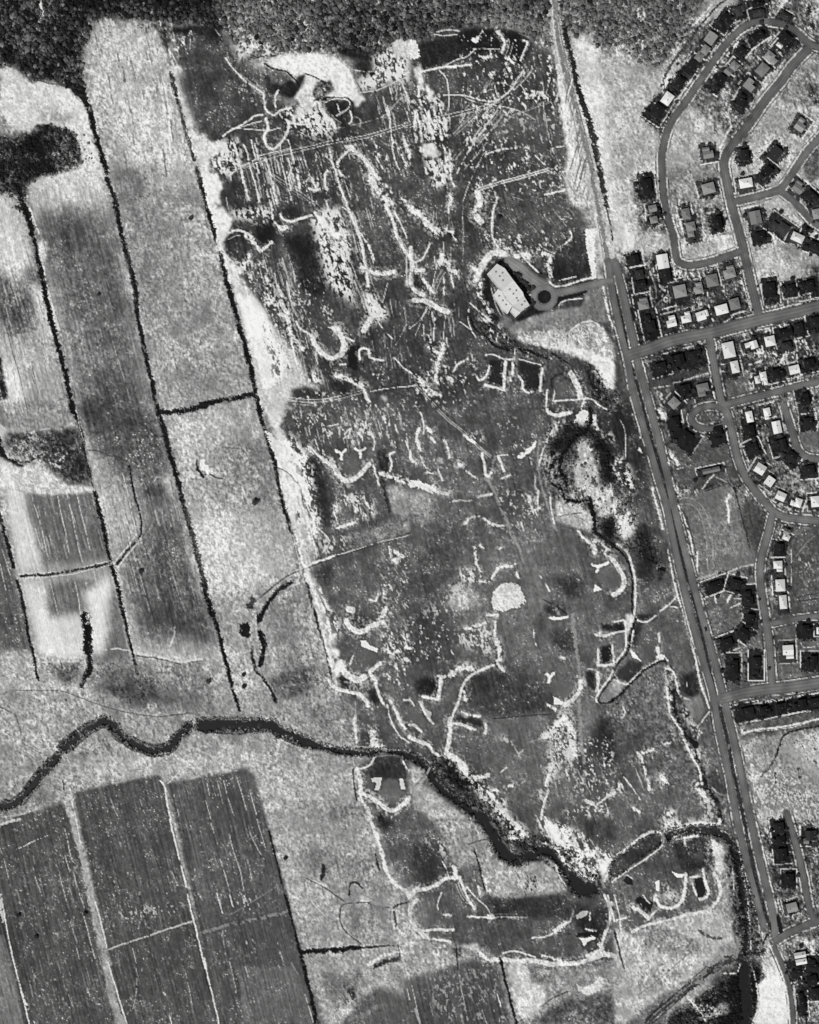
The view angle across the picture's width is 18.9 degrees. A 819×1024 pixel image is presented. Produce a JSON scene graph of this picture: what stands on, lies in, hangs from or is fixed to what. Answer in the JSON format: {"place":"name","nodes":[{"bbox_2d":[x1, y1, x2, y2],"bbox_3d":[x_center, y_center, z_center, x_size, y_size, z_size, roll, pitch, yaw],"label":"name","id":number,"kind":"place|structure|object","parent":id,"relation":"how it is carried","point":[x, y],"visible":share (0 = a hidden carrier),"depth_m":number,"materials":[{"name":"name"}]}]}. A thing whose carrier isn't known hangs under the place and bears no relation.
{"place":"outdoors","nodes":[
{"label":"outdoors","id":0,"kind":"place"},
{"bbox_2d":[0,935,24,1023],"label":"crop field","id":1,"kind":"structure","parent":0,"point":[10,1010],"depth_m":2400.01,"materials":[{"name":"plant"}]},
{"bbox_2d":[0,532,33,664],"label":"crop field","id":2,"kind":"structure","parent":0,"point":[15,647],"depth_m":2400.02,"materials":[{"name":"plant"}]},
{"bbox_2d":[0,193,64,403],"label":"crop field","id":3,"kind":"structure","parent":0,"point":[29,372],"depth_m":2400.03,"materials":[{"name":"plant"}]},
{"bbox_2d":[0,412,83,456],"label":"crop field","id":4,"kind":"structure","parent":0,"point":[28,434],"depth_m":2400.03,"materials":[{"name":"plant"}]},
{"bbox_2d":[0,804,114,1023],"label":"crop field","id":5,"kind":"structure","parent":0,"point":[57,971],"depth_m":2400.01,"materials":[{"name":"plant"}]},
{"bbox_2d":[1,469,129,663],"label":"crop field","id":6,"kind":"structure","parent":0,"point":[66,577],"depth_m":2400.01,"materials":[{"name":"plant"}]},
{"bbox_2d":[29,171,221,672],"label":"crop field","id":7,"kind":"structure","parent":0,"point":[164,605],"depth_m":2400.03,"materials":[{"name":"plant"}]},
{"bbox_2d":[74,776,217,1023],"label":"crop field","id":8,"kind":"structure","parent":0,"point":[152,935],"depth_m":2400.01,"materials":[{"name":"plant"}]},
{"bbox_2d":[83,19,254,411],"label":"crop field","id":9,"kind":"structure","parent":0,"point":[193,341],"depth_m":2400.04,"materials":[{"name":"plant"}]},
{"bbox_2d":[169,769,320,1023],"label":"crop field","id":10,"kind":"structure","parent":0,"point":[251,951],"depth_m":2400.01,"materials":[{"name":"plant"}]},
{"bbox_2d":[167,398,330,712],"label":"crop field","id":11,"kind":"structure","parent":0,"point":[247,549],"depth_m":2400.04,"materials":[{"name":"plant"}]},
{"bbox_2d":[288,979,397,1023],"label":"crop field","id":12,"kind":"structure","parent":0,"point":[342,1001],"depth_m":2400.03,"materials":[{"name":"plant"}]},
{"bbox_2d":[344,994,408,1023],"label":"crop field","id":13,"kind":"structure","parent":0,"point":[394,1011],"depth_m":2400.01,"materials":[{"name":"plant"}]},
{"bbox_2d":[0,717,753,1023],"bbox_3d":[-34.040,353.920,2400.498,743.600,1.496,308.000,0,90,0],"label":"river","id":14,"kind":"structure","parent":0,"point":[579,885],"depth_m":2401.00,"materials":[{"name":"liquid"}]},
{"bbox_2d":[0,0,768,1023],"bbox_3d":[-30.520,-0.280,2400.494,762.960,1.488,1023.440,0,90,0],"label":"scrub ground","id":15,"kind":"structure","parent":0,"point":[582,480],"depth_m":2400.04,"materials":[{"name":"plant"}]},
{"bbox_2d":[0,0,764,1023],"bbox_3d":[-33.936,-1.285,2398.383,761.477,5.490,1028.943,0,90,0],"label":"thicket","id":16,"kind":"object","parent":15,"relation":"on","point":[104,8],"visible":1,"depth_m":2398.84,"materials":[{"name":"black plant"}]},
{"bbox_2d":[0,0,818,1023],"bbox_3d":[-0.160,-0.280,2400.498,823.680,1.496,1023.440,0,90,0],"label":"ground","id":17,"kind":"structure","parent":0,"point":[346,886],"depth_m":2400.03,"materials":[{"name":"grey plant"}]},
{"bbox_2d":[0,715,755,1023],"bbox_3d":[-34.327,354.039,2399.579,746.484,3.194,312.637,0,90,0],"label":"riverside growth","id":18,"kind":"object","parent":17,"relation":"on","point":[71,736],"visible":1,"depth_m":2399.62,"materials":[{"name":"black plant"}]},
{"bbox_2d":[0,73,817,1023],"bbox_3d":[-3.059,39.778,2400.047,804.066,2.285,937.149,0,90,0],"label":"ditch growth","id":19,"kind":"object","parent":17,"relation":"on","point":[160,413],"visible":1,"depth_m":2400.21,"materials":[{"name":"black plant"}]},
{"bbox_2d":[173,28,724,964],"bbox_3d":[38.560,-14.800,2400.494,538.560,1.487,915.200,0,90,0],"label":"golf turf","id":20,"kind":"structure","parent":17,"relation":"on","point":[449,548],"depth_m":2400.01,"materials":[{"name":"plant"}]},
{"bbox_2d":[319,333,341,354],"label":"putting green","id":21,"kind":"object","parent":20,"relation":"on","point":[330,343],"visible":1,"depth_m":2400.01,"materials":[{"name":"plant"}]},
{"bbox_2d":[344,455,359,475],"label":"putting green","id":22,"kind":"object","parent":20,"relation":"on","point":[352,465],"visible":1,"depth_m":2400.01,"materials":[{"name":"plant"}]},
{"bbox_2d":[349,647,378,672],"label":"putting green","id":23,"kind":"object","parent":20,"relation":"on","point":[364,660],"visible":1,"depth_m":2400.01,"materials":[{"name":"plant"}]},
{"bbox_2d":[382,779,401,805],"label":"putting green","id":24,"kind":"object","parent":20,"relation":"on","point":[391,792],"visible":1,"depth_m":2400.01,"materials":[{"name":"plant"}]},
{"bbox_2d":[409,708,425,730],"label":"putting green","id":25,"kind":"object","parent":20,"relation":"on","point":[417,720],"visible":1,"depth_m":2400.00,"materials":[{"name":"plant"}]},
{"bbox_2d":[487,264,529,316],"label":"clubhouse","id":26,"kind":"structure","parent":20,"relation":"on","point":[508,294],"depth_m":2393.25},
{"bbox_2d":[508,258,546,290],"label":"drive","id":27,"kind":"structure","parent":20,"relation":"on","point":[529,276],"depth_m":2399.72,"materials":[{"name":"asphalt"}]},
{"bbox_2d":[532,284,556,309],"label":"drive","id":28,"kind":"structure","parent":20,"relation":"on","point":[550,304],"depth_m":2399.71,"materials":[{"name":"asphalt"}]},
{"bbox_2d":[538,290,551,303],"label":"traffic island","id":29,"kind":"structure","parent":20,"relation":"on","point":[544,296],"depth_m":2400.01,"materials":[{"name":"black plant"}]},
{"bbox_2d":[556,682,571,698],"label":"putting green","id":30,"kind":"object","parent":20,"relation":"on","point":[563,689],"visible":1,"depth_m":2400.01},
{"bbox_2d":[554,382,577,399],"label":"putting green","id":31,"kind":"object","parent":20,"relation":"on","point":[565,391],"visible":1,"depth_m":2400.01,"materials":[{"name":"plant"}]},
{"bbox_2d":[555,278,612,295],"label":"drive","id":32,"kind":"structure","parent":20,"relation":"on","point":[585,286],"depth_m":2399.73,"materials":[{"name":"asphalt"}]},
{"bbox_2d":[598,567,621,588],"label":"putting green","id":33,"kind":"object","parent":20,"relation":"on","point":[603,577],"visible":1,"depth_m":2400.01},
{"bbox_2d":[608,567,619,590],"bbox_3d":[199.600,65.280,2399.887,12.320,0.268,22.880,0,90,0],"label":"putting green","id":34,"kind":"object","parent":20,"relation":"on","point":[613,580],"visible":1,"depth_m":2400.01,"materials":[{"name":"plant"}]},
{"bbox_2d":[638,630,658,658],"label":"putting green","id":35,"kind":"object","parent":20,"relation":"on","point":[648,646],"visible":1,"depth_m":2400.01,"materials":[{"name":"plant"}]},
{"bbox_2d":[577,977,604,995],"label":"sand","id":36,"kind":"structure","parent":17,"relation":"on","point":[593,988],"depth_m":2400.03,"materials":[{"name":"sand"}]},
{"bbox_2d":[702,147,713,158],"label":"house","id":37,"kind":"structure","parent":17,"relation":"on","point":[707,153],"depth_m":2395.94,"materials":[{"name":"brick"}]},
{"bbox_2d":[701,182,715,194],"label":"house","id":38,"kind":"structure","parent":17,"relation":"on","point":[708,188],"depth_m":2396.22,"materials":[{"name":"brick"}]},
{"bbox_2d":[739,177,752,188],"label":"house","id":39,"kind":"structure","parent":17,"relation":"on","point":[746,183],"depth_m":2396.51,"materials":[{"name":"brick"}]},
{"bbox_2d":[748,210,761,224],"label":"house","id":40,"kind":"structure","parent":17,"relation":"on","point":[755,217],"depth_m":2396.18,"materials":[{"name":"brick"}]},
{"bbox_2d":[767,145,782,162],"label":"house","id":41,"kind":"structure","parent":17,"relation":"on","point":[774,154],"depth_m":2396.25,"materials":[{"name":"brick"}]},
{"bbox_2d":[771,221,790,235],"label":"house","id":42,"kind":"structure","parent":17,"relation":"on","point":[782,228],"depth_m":2396.68,"materials":[{"name":"stone"}]},
{"bbox_2d":[790,232,804,243],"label":"house","id":43,"kind":"structure","parent":17,"relation":"on","point":[797,237],"depth_m":2396.09,"materials":[{"name":"brick"}]},
{"bbox_2d":[792,180,803,194],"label":"house","id":44,"kind":"structure","parent":17,"relation":"on","point":[797,187],"depth_m":2396.04,"materials":[{"name":"brick"}]},
{"bbox_2d":[794,117,805,132],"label":"house","id":45,"kind":"structure","parent":17,"relation":"on","point":[799,126],"depth_m":2395.98,"materials":[{"name":"brick"}]},
{"bbox_2d":[405,960,510,1023],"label":"crop field","id":46,"kind":"structure","parent":0,"point":[473,992],"depth_m":2400.01,"materials":[{"name":"plant"}]},
{"bbox_2d":[486,360,504,387],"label":"tee ground","id":47,"kind":"structure","parent":0,"point":[496,374],"depth_m":2400.01,"materials":[{"name":"plant"}]},
{"bbox_2d":[519,363,539,390],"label":"tee ground","id":48,"kind":"structure","parent":0,"point":[529,376],"depth_m":2400.01,"materials":[{"name":"plant"}]},
{"bbox_2d":[547,0,609,278],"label":"dirt road","id":49,"kind":"structure","parent":0,"point":[576,122],"depth_m":2400.02,"materials":[{"name":"soil"}]},
{"bbox_2d":[601,646,613,663],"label":"tee ground","id":50,"kind":"structure","parent":0,"point":[607,655],"depth_m":2400.01,"materials":[{"name":"plant"}]},
{"bbox_2d":[601,674,626,702],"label":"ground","id":51,"kind":"structure","parent":0,"point":[614,689],"depth_m":2400.02,"materials":[{"name":"plant"}]},
{"bbox_2d":[617,661,642,681],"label":"tee ground","id":52,"kind":"structure","parent":0,"point":[629,671],"depth_m":2400.01,"materials":[{"name":"plant"}]},
{"bbox_2d":[636,897,653,914],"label":"tee ground","id":53,"kind":"structure","parent":0,"point":[646,905],"depth_m":2400.01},
{"bbox_2d":[636,615,656,622],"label":"tee ground","id":54,"kind":"structure","parent":0,"point":[646,618],"depth_m":2400.01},
{"bbox_2d":[606,262,766,928],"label":"road","id":55,"kind":"structure","parent":0,"point":[642,423],"depth_m":2399.93,"materials":[{"name":"asphalt"}]},
{"bbox_2d":[612,262,777,937],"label":"road","id":56,"kind":"structure","parent":0,"point":[696,596],"depth_m":2399.92,"materials":[{"name":"asphalt"}]},
{"bbox_2d":[694,878,705,897],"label":"tee ground","id":57,"kind":"structure","parent":0,"point":[700,887],"depth_m":2400.01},
{"bbox_2d":[671,235,741,267],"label":"road","id":58,"kind":"structure","parent":0,"point":[682,263],"depth_m":2399.89,"materials":[{"name":"asphalt"}]},
{"bbox_2d":[689,403,727,430],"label":"road","id":59,"kind":"structure","parent":0,"point":[696,410],"depth_m":2399.81,"materials":[{"name":"asphalt"}]},
{"bbox_2d":[617,0,818,1023],"bbox_3d":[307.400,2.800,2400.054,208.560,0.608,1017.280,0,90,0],"label":"garden ground","id":60,"kind":"structure","parent":0,"point":[724,514],"depth_m":2400.03,"materials":[{"name":"plant"}]},
{"bbox_2d":[637,297,648,309],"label":"house","id":61,"kind":"structure","parent":60,"relation":"on","point":[643,303],"depth_m":2395.85,"materials":[{"name":"brick"}]},
{"bbox_2d":[642,178,652,193],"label":"house","id":62,"kind":"structure","parent":60,"relation":"on","point":[647,185],"depth_m":2396.33,"materials":[{"name":"black"}]},
{"bbox_2d":[644,315,655,331],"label":"house","id":63,"kind":"structure","parent":60,"relation":"on","point":[650,326],"depth_m":2396.17,"materials":[{"name":"brick"}]},
{"bbox_2d":[649,102,665,119],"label":"house","id":64,"kind":"structure","parent":60,"relation":"on","point":[657,110],"depth_m":2396.24,"materials":[{"name":"brick"}]},
{"bbox_2d":[656,253,669,269],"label":"house","id":65,"kind":"structure","parent":60,"relation":"on","point":[662,261],"depth_m":2396.32,"materials":[{"name":"brick"}]},
{"bbox_2d":[660,91,674,105],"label":"house","id":66,"kind":"structure","parent":60,"relation":"on","point":[667,98],"depth_m":2396.29,"materials":[{"name":"brick"}]},
{"bbox_2d":[671,416,680,430],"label":"house","id":67,"kind":"structure","parent":60,"relation":"on","point":[675,421],"depth_m":2396.23,"materials":[{"name":"black"}]},
{"bbox_2d":[670,353,684,365],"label":"house","id":68,"kind":"structure","parent":60,"relation":"on","point":[678,359],"depth_m":2395.71,"materials":[{"name":"black"}]},
{"bbox_2d":[672,284,686,297],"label":"house","id":69,"kind":"structure","parent":60,"relation":"on","point":[679,291],"depth_m":2396.57,"materials":[{"name":"brick"}]},
{"bbox_2d":[679,384,691,395],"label":"house","id":70,"kind":"structure","parent":60,"relation":"on","point":[685,389],"depth_m":2396.30,"materials":[{"name":"black"}]},
{"bbox_2d":[678,429,695,443],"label":"house","id":71,"kind":"structure","parent":60,"relation":"on","point":[685,436],"depth_m":2396.12,"materials":[{"name":"black"}]},
{"bbox_2d":[683,59,697,75],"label":"house","id":72,"kind":"structure","parent":60,"relation":"on","point":[690,67],"depth_m":2395.72,"materials":[{"name":"brick"}]},
{"bbox_2d":[685,221,695,237],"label":"house","id":73,"kind":"structure","parent":60,"relation":"on","point":[690,227],"depth_m":2396.50,"materials":[{"name":"brick"}]},
{"bbox_2d":[688,349,701,362],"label":"house","id":74,"kind":"structure","parent":60,"relation":"on","point":[694,355],"depth_m":2396.20,"materials":[{"name":"brick"}]},
{"bbox_2d":[696,382,708,396],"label":"house","id":75,"kind":"structure","parent":60,"relation":"on","point":[702,388],"depth_m":2396.31,"materials":[{"name":"brick"}]},
{"bbox_2d":[704,31,717,45],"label":"house","id":76,"kind":"structure","parent":60,"relation":"on","point":[710,38],"depth_m":2396.25,"materials":[{"name":"brick"}]},
{"bbox_2d":[705,273,718,287],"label":"house","id":77,"kind":"structure","parent":60,"relation":"on","point":[711,280],"depth_m":2395.99,"materials":[{"name":"brick"}]},
{"bbox_2d":[708,579,723,591],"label":"house","id":78,"kind":"structure","parent":60,"relation":"on","point":[715,585],"depth_m":2396.32,"materials":[{"name":"black"}]},
{"bbox_2d":[715,73,726,89],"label":"house","id":79,"kind":"structure","parent":60,"relation":"on","point":[720,80],"depth_m":2396.26,"materials":[{"name":"black"}]},
{"bbox_2d":[714,303,728,315],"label":"house","id":80,"kind":"structure","parent":60,"relation":"on","point":[721,309],"depth_m":2396.21,"materials":[{"name":"brick"}]},
{"bbox_2d":[718,12,731,24],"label":"house","id":81,"kind":"structure","parent":60,"relation":"on","point":[726,17],"depth_m":2396.56,"materials":[{"name":"black"}]},
{"bbox_2d":[721,341,735,358],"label":"house","id":82,"kind":"structure","parent":60,"relation":"on","point":[728,349],"depth_m":2396.09,"materials":[{"name":"brick"}]},
{"bbox_2d":[723,265,736,279],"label":"house","id":83,"kind":"structure","parent":60,"relation":"on","point":[729,272],"depth_m":2396.47,"materials":[{"name":"brick"}]},
{"bbox_2d":[730,660,737,675],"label":"house","id":84,"kind":"structure","parent":60,"relation":"on","point":[734,669],"depth_m":2396.11,"materials":[{"name":"black"}]},
{"bbox_2d":[728,297,740,310],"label":"house","id":85,"kind":"structure","parent":60,"relation":"on","point":[734,303],"depth_m":2396.30,"materials":[{"name":"brick"}]},
{"bbox_2d":[740,707,754,717],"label":"house","id":86,"kind":"structure","parent":60,"relation":"on","point":[748,712],"depth_m":2396.37,"materials":[{"name":"brick"}]},
{"bbox_2d":[744,591,753,605],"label":"house","id":87,"kind":"structure","parent":60,"relation":"on","point":[748,599],"depth_m":2396.25,"materials":[{"name":"brick"}]},
{"bbox_2d":[744,425,755,438],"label":"house","id":88,"kind":"structure","parent":60,"relation":"on","point":[749,431],"depth_m":2396.11,"materials":[{"name":"black"}]},
{"bbox_2d":[752,657,760,673],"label":"house","id":89,"kind":"structure","parent":60,"relation":"on","point":[756,663],"depth_m":2396.44,"materials":[{"name":"brick"}]},
{"bbox_2d":[755,62,769,76],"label":"house","id":90,"kind":"structure","parent":60,"relation":"on","point":[762,69],"depth_m":2396.41,"materials":[{"name":"brick"}]},
{"bbox_2d":[763,50,777,64],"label":"house","id":91,"kind":"structure","parent":60,"relation":"on","point":[769,55],"depth_m":2396.40,"materials":[{"name":"brick"}]},
{"bbox_2d":[765,282,776,297],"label":"house","id":92,"kind":"structure","parent":60,"relation":"on","point":[770,289],"depth_m":2396.51,"materials":[{"name":"black"}]},
{"bbox_2d":[771,420,781,433],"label":"house","id":93,"kind":"structure","parent":60,"relation":"on","point":[776,427],"depth_m":2396.20,"materials":[{"name":"brick"}]},
{"bbox_2d":[771,368,785,378],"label":"house","id":94,"kind":"structure","parent":60,"relation":"on","point":[777,373],"depth_m":2396.19,"materials":[{"name":"black"}]},
{"bbox_2d":[775,579,784,591],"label":"house","id":95,"kind":"structure","parent":60,"relation":"on","point":[780,584],"depth_m":2396.39,"materials":[{"name":"brick"}]},
{"bbox_2d":[774,439,787,450],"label":"house","id":96,"kind":"structure","parent":60,"relation":"on","point":[781,444],"depth_m":2396.22,"materials":[{"name":"brick"}]},
{"bbox_2d":[777,32,791,47],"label":"house","id":97,"kind":"structure","parent":60,"relation":"on","point":[785,38],"depth_m":2396.09,"materials":[{"name":"brick"}]},
{"bbox_2d":[782,645,793,658],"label":"house","id":98,"kind":"structure","parent":60,"relation":"on","point":[788,651],"depth_m":2396.17,"materials":[{"name":"brick"}]},
{"bbox_2d":[807,960,817,971],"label":"house","id":99,"kind":"structure","parent":60,"relation":"on","point":[812,966],"depth_m":2396.82,"materials":[{"name":"brick"}]},
{"bbox_2d":[627,301,818,359],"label":"road","id":100,"kind":"structure","parent":0,"point":[720,330],"depth_m":2399.85,"materials":[{"name":"asphalt"}]},
{"bbox_2d":[659,18,818,235],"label":"road","id":101,"kind":"structure","parent":0,"point":[718,54],"depth_m":2399.91,"materials":[{"name":"asphalt"}]},
{"bbox_2d":[706,336,818,523],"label":"road","id":102,"kind":"structure","parent":0,"point":[761,498],"depth_m":2399.84,"materials":[{"name":"asphalt"}]},
{"bbox_2d":[720,46,810,315],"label":"road","id":103,"kind":"structure","parent":0,"point":[768,96],"depth_m":2399.88,"materials":[{"name":"asphalt"}]},
{"bbox_2d":[757,512,775,685],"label":"road","id":104,"kind":"structure","parent":0,"point":[760,582],"depth_m":2399.79,"materials":[{"name":"asphalt"}]},
{"bbox_2d":[720,678,818,703],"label":"road","id":105,"kind":"structure","parent":0,"point":[766,689],"depth_m":2399.78,"materials":[{"name":"asphalt"}]},
{"bbox_2d":[722,379,818,406],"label":"road","id":106,"kind":"structure","parent":0,"point":[771,393],"depth_m":2399.82,"materials":[{"name":"asphalt"}]},
{"bbox_2d":[733,135,818,203],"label":"road","id":107,"kind":"structure","parent":0,"point":[799,162],"depth_m":2399.87,"materials":[{"name":"asphalt"}]},
{"bbox_2d":[773,946,794,1023],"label":"road","id":108,"kind":"structure","parent":0,"point":[788,984],"depth_m":2399.73,"materials":[{"name":"asphalt"}]},
{"bbox_2d":[765,613,818,626],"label":"road","id":109,"kind":"structure","parent":0,"point":[790,619],"depth_m":2399.76,"materials":[{"name":"asphalt"}]},
{"bbox_2d":[772,917,818,943],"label":"road","id":110,"kind":"structure","parent":0,"point":[791,931],"depth_m":2399.74,"materials":[{"name":"asphalt"}]},
{"bbox_2d":[778,189,818,227],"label":"road","id":111,"kind":"structure","parent":0,"point":[798,206],"depth_m":2399.86,"materials":[{"name":"asphalt"}]},
{"bbox_2d":[780,403,818,462],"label":"road","id":112,"kind":"structure","parent":0,"point":[795,442],"depth_m":2399.80,"materials":[{"name":"asphalt"}]},
{"bbox_2d":[784,812,815,919],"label":"road","id":113,"kind":"structure","parent":0,"point":[810,910],"depth_m":2399.75,"materials":[{"name":"asphalt"}]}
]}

